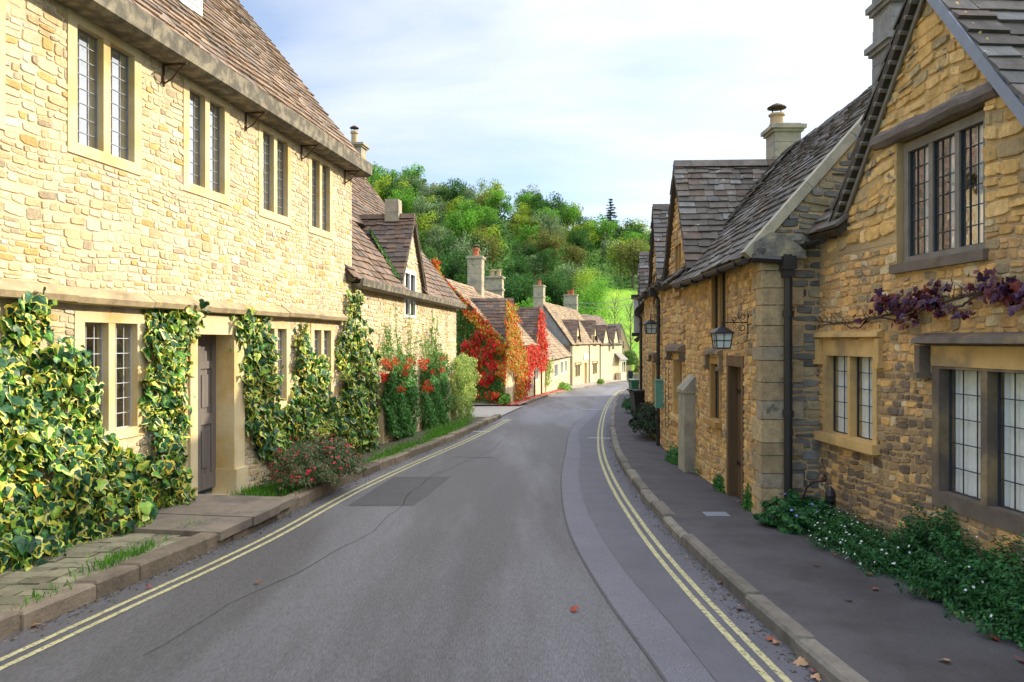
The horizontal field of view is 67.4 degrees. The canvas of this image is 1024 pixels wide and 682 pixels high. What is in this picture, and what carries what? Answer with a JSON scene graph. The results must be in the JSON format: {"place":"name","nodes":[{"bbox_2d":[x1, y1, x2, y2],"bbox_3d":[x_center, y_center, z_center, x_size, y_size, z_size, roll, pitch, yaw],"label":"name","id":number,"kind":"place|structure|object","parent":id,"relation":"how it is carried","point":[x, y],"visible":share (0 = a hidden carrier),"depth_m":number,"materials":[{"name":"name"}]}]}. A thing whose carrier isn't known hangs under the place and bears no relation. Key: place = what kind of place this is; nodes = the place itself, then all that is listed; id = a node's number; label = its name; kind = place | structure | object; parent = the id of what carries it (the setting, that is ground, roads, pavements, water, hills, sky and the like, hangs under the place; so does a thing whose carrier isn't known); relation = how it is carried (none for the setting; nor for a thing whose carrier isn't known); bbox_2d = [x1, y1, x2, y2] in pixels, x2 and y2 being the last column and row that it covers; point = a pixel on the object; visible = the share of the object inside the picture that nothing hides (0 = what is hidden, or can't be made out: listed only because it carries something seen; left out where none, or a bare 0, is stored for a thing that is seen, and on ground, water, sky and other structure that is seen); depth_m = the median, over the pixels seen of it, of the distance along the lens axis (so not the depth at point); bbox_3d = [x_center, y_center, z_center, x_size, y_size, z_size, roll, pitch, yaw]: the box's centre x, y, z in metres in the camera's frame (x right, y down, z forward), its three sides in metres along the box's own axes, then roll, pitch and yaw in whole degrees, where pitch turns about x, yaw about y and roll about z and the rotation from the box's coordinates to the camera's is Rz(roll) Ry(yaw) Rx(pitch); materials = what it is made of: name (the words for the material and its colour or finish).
{"place":"outdoors","nodes":[
{"label":"outdoors","id":0,"kind":"place"},
{"bbox_2d":[198,417,485,496],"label":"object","id":1,"kind":"structure","parent":0,"point":[390,443],"depth_m":15.65,"materials":[{"name":"plant"}]},
{"bbox_2d":[0,532,189,609],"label":"paving slabs","id":2,"kind":"object","parent":1,"relation":"on","point":[16,586],"visible":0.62,"depth_m":6.28,"materials":[{"name":"stone"}]},
{"bbox_2d":[115,494,294,540],"bbox_3d":[-3.252,2.038,8.257,1.250,0.434,1.664,0,0,9],"label":"stone doorstep","id":3,"kind":"object","parent":1,"relation":"on","point":[227,516],"visible":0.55,"depth_m":8.11,"materials":[{"name":"stone"}]},
{"bbox_2d":[0,414,473,611],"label":"grass","id":4,"kind":"structure","parent":1,"relation":"on","point":[271,489],"depth_m":9.88,"materials":[{"name":"green plant"}]},
{"bbox_2d":[253,431,368,490],"bbox_3d":[-2.634,1.629,10.480,1.362,0.799,2.172,0,0,0],"label":"fuchsia bush","id":5,"kind":"object","parent":1,"relation":"on","point":[317,460],"visible":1,"depth_m":10.02,"materials":[{"name":"green plant"}]},
{"bbox_2d":[0,381,716,681],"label":"road","id":6,"kind":"structure","parent":0,"point":[473,570],"depth_m":5.68,"materials":[{"name":"asphalt"}]},
{"bbox_2d":[0,414,500,639],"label":"kerb","id":7,"kind":"structure","parent":6,"relation":"on","point":[106,582],"depth_m":6.33,"materials":[{"name":"stone"}]},
{"bbox_2d":[0,419,507,660],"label":"yellow line","id":8,"kind":"object","parent":6,"relation":"on","point":[102,612],"visible":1,"depth_m":6.28,"materials":[{"name":"paint"}]},
{"bbox_2d":[0,419,510,669],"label":"yellow line","id":9,"kind":"object","parent":6,"relation":"on","point":[114,614],"visible":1,"depth_m":6.12,"materials":[{"name":"paint"}]},
{"bbox_2d":[141,432,513,655],"bbox_3d":[-0.876,2.146,13.306,0.374,0.522,17.617,0,0,8],"label":"road seam","id":10,"kind":"object","parent":6,"relation":"on","point":[291,575],"visible":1,"depth_m":6.24,"materials":[{"name":"asphalt"}]},
{"bbox_2d":[348,477,449,505],"bbox_3d":[-1.490,2.068,10.691,0.875,0.074,2.527,0,0,5],"label":"road patch","id":11,"kind":"object","parent":6,"relation":"on","point":[394,491],"visible":1,"depth_m":10.45,"materials":[{"name":"asphalt"}]},
{"bbox_2d":[1,423,816,681],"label":"gutter litter","id":12,"kind":"object","parent":6,"relation":"on","point":[44,625],"visible":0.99,"depth_m":6.49,"materials":[{"name":"brown plant"}]},
{"bbox_2d":[560,424,667,681],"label":"road seam","id":13,"kind":"object","parent":6,"relation":"on","point":[631,632],"visible":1,"depth_m":5.86,"materials":[{"name":"asphalt"}]},
{"bbox_2d":[562,386,714,681],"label":"road patch","id":14,"kind":"object","parent":6,"relation":"on","point":[667,649],"visible":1,"depth_m":5.95,"materials":[{"name":"asphalt"}]},
{"bbox_2d":[597,390,774,681],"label":"yellow line","id":15,"kind":"object","parent":6,"relation":"on","point":[742,651],"visible":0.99,"depth_m":5.95,"materials":[{"name":"paint"}]},
{"bbox_2d":[601,390,791,681],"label":"yellow line","id":16,"kind":"object","parent":6,"relation":"on","point":[757,650],"visible":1,"depth_m":5.92,"materials":[{"name":"paint"}]},
{"bbox_2d":[579,409,824,681],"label":"road patch","id":17,"kind":"object","parent":6,"relation":"on","point":[717,653],"visible":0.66,"depth_m":6.20,"materials":[{"name":"asphalt"}]},
{"bbox_2d":[610,386,868,681],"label":"kerb","id":18,"kind":"structure","parent":6,"relation":"on","point":[825,663],"depth_m":5.53,"materials":[{"name":"stone"}]},
{"bbox_2d":[456,406,521,416],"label":"side road","id":19,"kind":"structure","parent":0,"point":[485,411],"depth_m":28.43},
{"bbox_2d":[411,211,637,299],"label":"hill","id":20,"kind":"structure","parent":0,"point":[599,257],"depth_m":157.88,"materials":[{"name":"green plant"}]},
{"bbox_2d":[384,187,423,213],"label":"broadleaf tree","id":21,"kind":"object","parent":20,"relation":"on","point":[405,199],"visible":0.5,"depth_m":164.59,"materials":[{"name":"green plant"}]},
{"bbox_2d":[412,191,446,232],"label":"broadleaf tree","id":22,"kind":"object","parent":20,"relation":"on","point":[427,207],"visible":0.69,"depth_m":162.90,"materials":[{"name":"green plant"}]},
{"bbox_2d":[416,210,442,247],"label":"broadleaf tree","id":23,"kind":"object","parent":20,"relation":"on","point":[422,224],"visible":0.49,"depth_m":151.95,"materials":[{"name":"green plant"}]},
{"bbox_2d":[422,224,454,260],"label":"broadleaf tree","id":24,"kind":"object","parent":20,"relation":"on","point":[435,233],"visible":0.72,"depth_m":148.74,"materials":[{"name":"green plant"}]},
{"bbox_2d":[430,249,468,283],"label":"broadleaf tree","id":25,"kind":"object","parent":20,"relation":"on","point":[455,273],"visible":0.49,"depth_m":125.16,"materials":[{"name":"green plant"}]},
{"bbox_2d":[437,177,465,203],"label":"broadleaf tree","id":26,"kind":"object","parent":20,"relation":"on","point":[453,195],"visible":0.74,"depth_m":184.33,"materials":[{"name":"green plant"}]},
{"bbox_2d":[442,208,479,242],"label":"broadleaf tree","id":27,"kind":"object","parent":20,"relation":"on","point":[467,224],"visible":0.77,"depth_m":154.03,"materials":[{"name":"green plant"}]},
{"bbox_2d":[438,232,486,258],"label":"broadleaf tree","id":28,"kind":"object","parent":20,"relation":"on","point":[444,243],"visible":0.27,"depth_m":140.44,"materials":[{"name":"green plant"}]},
{"bbox_2d":[450,196,484,228],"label":"broadleaf tree","id":29,"kind":"object","parent":20,"relation":"on","point":[478,212],"visible":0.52,"depth_m":164.33,"materials":[{"name":"green plant"}]},
{"bbox_2d":[446,231,491,283],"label":"broadleaf tree","id":30,"kind":"object","parent":20,"relation":"on","point":[467,247],"visible":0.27,"depth_m":131.44,"materials":[{"name":"green plant"}]},
{"bbox_2d":[468,231,505,271],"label":"broadleaf tree","id":31,"kind":"object","parent":20,"relation":"on","point":[493,248],"visible":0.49,"depth_m":142.13,"materials":[{"name":"green plant"}]},
{"bbox_2d":[473,177,506,216],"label":"broadleaf tree","id":32,"kind":"object","parent":20,"relation":"on","point":[497,187],"visible":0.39,"depth_m":192.27,"materials":[{"name":"green plant"}]},
{"bbox_2d":[483,189,518,229],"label":"broadleaf tree","id":33,"kind":"object","parent":20,"relation":"on","point":[496,199],"visible":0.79,"depth_m":179.35,"materials":[{"name":"green plant"}]},
{"bbox_2d":[502,254,533,280],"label":"broadleaf tree","id":34,"kind":"object","parent":20,"relation":"on","point":[522,268],"visible":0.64,"depth_m":134.02,"materials":[{"name":"green plant"}]},
{"bbox_2d":[504,271,537,306],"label":"broadleaf tree","id":35,"kind":"object","parent":20,"relation":"on","point":[519,293],"visible":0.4,"depth_m":112.61,"materials":[{"name":"green plant"}]},
{"bbox_2d":[508,240,539,271],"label":"broadleaf tree","id":36,"kind":"object","parent":20,"relation":"on","point":[528,251],"visible":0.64,"depth_m":146.01,"materials":[{"name":"green plant"}]},
{"bbox_2d":[509,214,538,243],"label":"broadleaf tree","id":37,"kind":"object","parent":20,"relation":"on","point":[525,220],"visible":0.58,"depth_m":165.07,"materials":[{"name":"green plant"}]},
{"bbox_2d":[414,208,636,290],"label":"undergrowth","id":38,"kind":"object","parent":20,"relation":"on","point":[561,263],"visible":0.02,"depth_m":157.59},
{"bbox_2d":[512,222,543,246],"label":"broadleaf tree","id":39,"kind":"object","parent":20,"relation":"on","point":[532,230],"visible":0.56,"depth_m":157.09,"materials":[{"name":"green plant"}]},
{"bbox_2d":[519,225,567,272],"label":"broadleaf tree","id":40,"kind":"object","parent":20,"relation":"on","point":[551,242],"visible":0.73,"depth_m":148.37,"materials":[{"name":"green plant"}]},
{"bbox_2d":[529,248,562,276],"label":"broadleaf tree","id":41,"kind":"object","parent":20,"relation":"on","point":[546,259],"visible":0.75,"depth_m":142.94,"materials":[{"name":"green plant"}]},
{"bbox_2d":[528,209,570,237],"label":"broadleaf tree","id":42,"kind":"object","parent":20,"relation":"on","point":[546,223],"visible":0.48,"depth_m":163.87,"materials":[{"name":"green plant"}]},
{"bbox_2d":[529,199,569,228],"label":"broadleaf tree","id":43,"kind":"object","parent":20,"relation":"on","point":[541,205],"visible":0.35,"depth_m":179.59,"materials":[{"name":"green plant"}]},
{"bbox_2d":[537,273,582,306],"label":"broadleaf tree","id":44,"kind":"object","parent":20,"relation":"on","point":[557,296],"visible":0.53,"depth_m":120.90,"materials":[{"name":"green plant"}]},
{"bbox_2d":[559,244,589,268],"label":"broadleaf tree","id":45,"kind":"object","parent":20,"relation":"on","point":[576,256],"visible":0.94,"depth_m":150.69,"materials":[{"name":"green plant"}]},
{"bbox_2d":[555,260,593,291],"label":"broadleaf tree","id":46,"kind":"object","parent":20,"relation":"on","point":[572,272],"visible":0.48,"depth_m":131.52,"materials":[{"name":"green plant"}]},
{"bbox_2d":[565,226,594,266],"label":"broadleaf tree","id":47,"kind":"object","parent":20,"relation":"on","point":[579,241],"visible":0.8,"depth_m":157.99,"materials":[{"name":"green plant"}]},
{"bbox_2d":[584,213,620,257],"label":"broadleaf tree","id":48,"kind":"object","parent":20,"relation":"on","point":[607,227],"visible":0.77,"depth_m":170.29,"materials":[{"name":"green plant"}]},
{"bbox_2d":[610,218,645,240],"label":"broadleaf tree","id":49,"kind":"object","parent":20,"relation":"on","point":[631,229],"visible":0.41,"depth_m":184.85,"materials":[{"name":"green plant"}]},
{"bbox_2d":[610,237,649,287],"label":"broadleaf tree","id":50,"kind":"object","parent":20,"relation":"on","point":[630,257],"visible":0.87,"depth_m":147.50,"materials":[{"name":"green plant"}]},
{"bbox_2d":[239,0,872,243],"label":"sky","id":51,"kind":"structure","parent":0,"point":[591,103],"materials":[{"name":"white"}]},
{"bbox_2d":[566,285,638,372],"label":"field","id":52,"kind":"structure","parent":0,"point":[622,316],"depth_m":131.79,"materials":[{"name":"green plant"}]},
{"bbox_2d":[563,263,611,314],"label":"tree","id":53,"kind":"object","parent":52,"relation":"on","point":[585,277],"visible":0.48,"depth_m":121.57,"materials":[{"name":"green plant"}]},
{"bbox_2d":[562,272,620,322],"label":"tree","id":54,"kind":"object","parent":52,"relation":"on","point":[597,297],"visible":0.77,"depth_m":111.46,"materials":[{"name":"green plant"}]},
{"bbox_2d":[614,387,1023,681],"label":"pavement","id":55,"kind":"structure","parent":0,"point":[888,631],"depth_m":5.47,"materials":[{"name":"asphalt"}]},
{"bbox_2d":[627,389,644,423],"bbox_3d":[3.429,1.765,20.298,0.712,0.988,0.560,0,0,-5],"label":"wheeled bin","id":56,"kind":"object","parent":55,"relation":"on","point":[637,396],"visible":0.44,"depth_m":20.05,"materials":[{"name":"black plastic"}]},
{"bbox_2d":[627,401,655,437],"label":"dark shrub","id":57,"kind":"object","parent":55,"relation":"on","point":[645,418],"visible":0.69,"depth_m":16.79,"materials":[{"name":"green plant"}]},
{"bbox_2d":[753,489,836,535],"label":"geranium clump","id":58,"kind":"object","parent":55,"relation":"on","point":[789,513],"visible":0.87,"depth_m":7.64,"materials":[{"name":"green plant"}]},
{"bbox_2d":[795,506,887,559],"bbox_3d":[3.037,1.729,7.056,0.806,0.361,1.347,0,0,0],"label":"daisy clump","id":59,"kind":"object","parent":55,"relation":"on","point":[835,529],"visible":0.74,"depth_m":6.94,"materials":[{"name":"green plant"}]},
{"bbox_2d":[830,520,928,586],"bbox_3d":[3.058,1.701,6.353,0.859,0.373,1.155,0,0,-22],"label":"daisy clump","id":60,"kind":"object","parent":55,"relation":"on","point":[878,550],"visible":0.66,"depth_m":6.17,"materials":[{"name":"green plant"}]},
{"bbox_2d":[876,501,973,594],"bbox_3d":[3.281,1.550,5.919,0.687,0.645,1.047,0,0,0],"label":"leafy plant","id":61,"kind":"object","parent":55,"relation":"on","point":[922,535],"visible":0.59,"depth_m":5.90,"materials":[{"name":"green plant"}]},
{"bbox_2d":[894,523,1023,622],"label":"leafy plant","id":62,"kind":"object","parent":55,"relation":"on","point":[976,572],"visible":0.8,"depth_m":5.22,"materials":[{"name":"green plant"}]},
{"bbox_2d":[964,547,1023,649],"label":"leafy plant","id":63,"kind":"object","parent":55,"relation":"on","point":[1013,616],"visible":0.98,"depth_m":4.68,"materials":[{"name":"green plant"}]},
{"bbox_3d":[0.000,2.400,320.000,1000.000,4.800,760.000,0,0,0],"label":"ground","id":64,"kind":"structure","parent":0,"visible":0},
{"bbox_2d":[0,0,372,558],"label":"stone house","id":65,"kind":"structure","parent":64,"relation":"on","point":[164,155],"depth_m":8.62,"materials":[{"name":"beige stone"}]},
{"bbox_2d":[0,0,5,129],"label":"window","id":66,"kind":"structure","parent":65,"relation":"in","point":[2,2],"depth_m":6.32,"materials":[{"name":"beige glass"}]},
{"bbox_2d":[67,8,141,175],"bbox_3d":[-4.050,-2.425,7.577,0.137,1.370,1.070,0,0,9],"label":"window","id":67,"kind":"structure","parent":65,"relation":"in","point":[104,71],"depth_m":7.53,"materials":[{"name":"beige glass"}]},
{"bbox_2d":[0,286,209,572],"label":"ivy","id":68,"kind":"object","parent":65,"relation":"attached to","point":[43,431],"visible":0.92,"depth_m":6.93,"materials":[{"name":"green plant"}]},
{"bbox_2d":[74,311,145,438],"bbox_3d":[-4.212,0.355,7.677,0.487,1.270,1.039,0,0,9],"label":"window","id":69,"kind":"structure","parent":65,"relation":"in","point":[97,331],"depth_m":7.80,"materials":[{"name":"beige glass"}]},
{"bbox_2d":[183,76,229,204],"bbox_3d":[-3.767,-2.425,9.358,0.137,1.370,1.020,0,0,9],"label":"window","id":70,"kind":"structure","parent":65,"relation":"in","point":[206,116],"depth_m":9.31,"materials":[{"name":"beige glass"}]},
{"bbox_2d":[198,335,215,491],"bbox_3d":[-3.922,0.895,9.535,0.065,1.950,0.805,0,0,9],"label":"door","id":71,"kind":"structure","parent":65,"relation":"in","point":[206,343],"depth_m":9.73,"materials":[{"name":"grey wood"}]},
{"bbox_2d":[258,120,291,225],"bbox_3d":[-3.484,-2.425,11.130,0.137,1.370,1.022,0,0,9],"label":"window","id":72,"kind":"structure","parent":65,"relation":"in","point":[274,148],"depth_m":11.09,"materials":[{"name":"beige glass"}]},
{"bbox_2d":[261,321,290,408],"bbox_3d":[-3.482,0.355,11.146,0.137,1.270,0.930,0,0,9],"label":"window","id":73,"kind":"structure","parent":65,"relation":"in","point":[282,330],"depth_m":11.47,"materials":[{"name":"beige glass"}]},
{"bbox_2d":[230,307,343,464],"bbox_3d":[-3.257,0.722,11.545,0.345,2.426,3.658,0,0,9],"label":"ivy","id":74,"kind":"object","parent":65,"relation":"attached to","point":[266,426],"visible":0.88,"depth_m":10.95,"materials":[{"name":"green plant"}]},
{"bbox_2d":[308,150,332,239],"bbox_3d":[-3.228,-2.425,12.741,0.137,1.370,0.983,0,0,9],"label":"window","id":75,"kind":"structure","parent":65,"relation":"in","point":[320,171],"depth_m":12.71,"materials":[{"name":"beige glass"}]},
{"bbox_2d":[310,324,333,396],"bbox_3d":[-3.217,0.355,12.811,0.137,1.270,0.958,0,0,9],"label":"window","id":76,"kind":"structure","parent":65,"relation":"in","point":[322,335],"depth_m":13.06,"materials":[{"name":"clear glass"}]},
{"bbox_2d":[332,289,384,453],"bbox_3d":[-2.799,0.634,14.224,0.406,3.150,2.402,0,0,9],"label":"ivy","id":77,"kind":"object","parent":65,"relation":"attached to","point":[361,408],"visible":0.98,"depth_m":14.05,"materials":[{"name":"green plant"}]},
{"bbox_2d":[345,125,466,453],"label":"stone cottage","id":78,"kind":"structure","parent":64,"relation":"on","point":[422,287],"depth_m":18.34,"materials":[{"name":"beige stone"}]},
{"bbox_2d":[373,378,384,443],"bbox_3d":[-2.832,1.560,15.900,0.182,1.620,0.727,0,0,7],"label":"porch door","id":79,"kind":"structure","parent":78,"relation":"in","point":[381,420],"depth_m":16.16,"materials":[{"name":"grey wood"}]},
{"bbox_2d":[378,306,421,438],"bbox_3d":[-2.363,0.718,16.741,0.610,3.093,3.796,0,0,7],"label":"berry shrub","id":80,"kind":"object","parent":78,"relation":"attached to","point":[404,413],"visible":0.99,"depth_m":16.80,"materials":[{"name":"green plant"}]},
{"bbox_2d":[416,308,455,429],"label":"berry shrub","id":81,"kind":"object","parent":78,"relation":"attached to","point":[435,372],"visible":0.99,"depth_m":20.16,"materials":[{"name":"green plant"}]},
{"bbox_2d":[450,352,481,418],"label":"bush","id":82,"kind":"object","parent":64,"relation":"on","point":[462,397],"visible":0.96,"depth_m":24.15,"materials":[{"name":"green plant"}]},
{"bbox_2d":[444,245,545,405],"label":"cottage","id":83,"kind":"structure","parent":64,"relation":"on","point":[489,301],"depth_m":37.67,"materials":[{"name":"beige stone"}]},
{"bbox_2d":[431,257,507,385],"bbox_3d":[-1.806,-0.816,32.073,3.359,5.435,0.479,0,0,10],"label":"creeper","id":84,"kind":"object","parent":83,"relation":"attached to","point":[478,323],"visible":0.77,"depth_m":31.93,"materials":[{"name":"orange plant"}]},
{"bbox_2d":[460,320,499,403],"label":"creeper","id":85,"kind":"object","parent":83,"relation":"attached to","point":[477,349],"visible":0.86,"depth_m":31.93,"materials":[{"name":"red plant"}]},
{"bbox_2d":[456,309,504,402],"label":"wall","id":86,"kind":"structure","parent":83,"relation":"attached to","point":[463,327],"depth_m":32.09,"materials":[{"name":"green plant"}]},
{"bbox_2d":[504,299,529,400],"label":"creeper","id":87,"kind":"object","parent":83,"relation":"attached to","point":[517,358],"visible":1,"depth_m":33.00,"materials":[{"name":"orange plant"}]},
{"bbox_2d":[522,306,551,399],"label":"creeper","id":88,"kind":"object","parent":83,"relation":"attached to","point":[536,357],"visible":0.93,"depth_m":40.38,"materials":[{"name":"red plant"}]},
{"bbox_2d":[542,325,572,391],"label":"cottage","id":89,"kind":"structure","parent":64,"relation":"on","point":[560,355],"depth_m":52.68,"materials":[{"name":"white paint"}]},
{"bbox_2d":[532,278,601,385],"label":"cream house","id":90,"kind":"structure","parent":64,"relation":"on","point":[571,330],"depth_m":63.99,"materials":[{"name":"paint"}]},
{"bbox_2d":[580,314,622,379],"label":"narrow cottage","id":91,"kind":"structure","parent":64,"relation":"on","point":[609,340],"depth_m":79.93,"materials":[{"name":"stone"}]},
{"bbox_2d":[633,251,648,388],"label":"stone cottage","id":92,"kind":"structure","parent":64,"relation":"on","point":[643,274],"depth_m":21.33,"materials":[{"name":"stone"}]},
{"bbox_2d":[636,204,669,445],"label":"gabled cottage","id":93,"kind":"structure","parent":64,"relation":"on","point":[653,345],"depth_m":16.52,"materials":[{"name":"brown stone"}]},
{"bbox_2d":[652,141,798,449],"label":"gabled cottage","id":94,"kind":"structure","parent":64,"relation":"on","point":[709,199],"depth_m":13.09,"materials":[{"name":"brown stone"}]},
{"bbox_2d":[664,344,685,422],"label":"window","id":95,"kind":"structure","parent":94,"relation":"in","point":[678,359],"depth_m":13.91,"materials":[{"name":"brown stone"}]},
{"bbox_2d":[671,238,682,297],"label":"window","id":96,"kind":"structure","parent":94,"relation":"in","point":[678,292],"depth_m":13.38,"materials":[{"name":"gold wood"}]},
{"bbox_2d":[669,85,871,513],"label":"lantern cottage","id":97,"kind":"structure","parent":64,"relation":"on","point":[730,417],"depth_m":8.79,"materials":[{"name":"brown stone"}]},
{"bbox_2d":[703,348,723,427],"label":"window","id":98,"kind":"structure","parent":97,"relation":"in","point":[715,365],"depth_m":10.65,"materials":[{"name":"stone"}]},
{"bbox_2d":[706,271,727,333],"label":"window","id":99,"kind":"structure","parent":97,"relation":"in","point":[719,286],"depth_m":10.21,"materials":[{"name":"stone"}]},
{"bbox_2d":[710,310,748,348],"bbox_3d":[2.494,-0.130,8.782,0.413,0.443,0.225,0,0,0],"label":"wall lantern","id":100,"kind":"object","parent":97,"relation":"attached to","point":[722,337],"depth_m":8.71,"materials":[{"name":"metal"}]},
{"bbox_2d":[726,355,743,503],"bbox_3d":[2.799,1.105,9.358,0.182,1.850,0.795,0,0,2],"label":"door","id":101,"kind":"structure","parent":97,"relation":"in","point":[734,364],"depth_m":9.67,"materials":[{"name":"brown wood"}]},
{"bbox_2d":[752,0,1023,587],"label":"gabled house","id":102,"kind":"structure","parent":64,"relation":"on","point":[927,413],"depth_m":6.33,"materials":[{"name":"brown stone"}]},
{"bbox_2d":[813,329,883,454],"bbox_3d":[3.344,0.465,7.566,0.212,1.150,1.261,0,0,-4],"label":"window","id":103,"kind":"structure","parent":102,"relation":"in","point":[850,392],"depth_m":7.55,"materials":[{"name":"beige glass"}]},
{"bbox_2d":[814,267,1023,330],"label":"vine","id":104,"kind":"object","parent":102,"relation":"attached to","point":[997,291],"visible":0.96,"depth_m":6.00,"materials":[{"name":"purple plant"}]},
{"bbox_2d":[909,331,1023,536],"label":"window","id":105,"kind":"structure","parent":102,"relation":"in","point":[978,388],"depth_m":5.70,"materials":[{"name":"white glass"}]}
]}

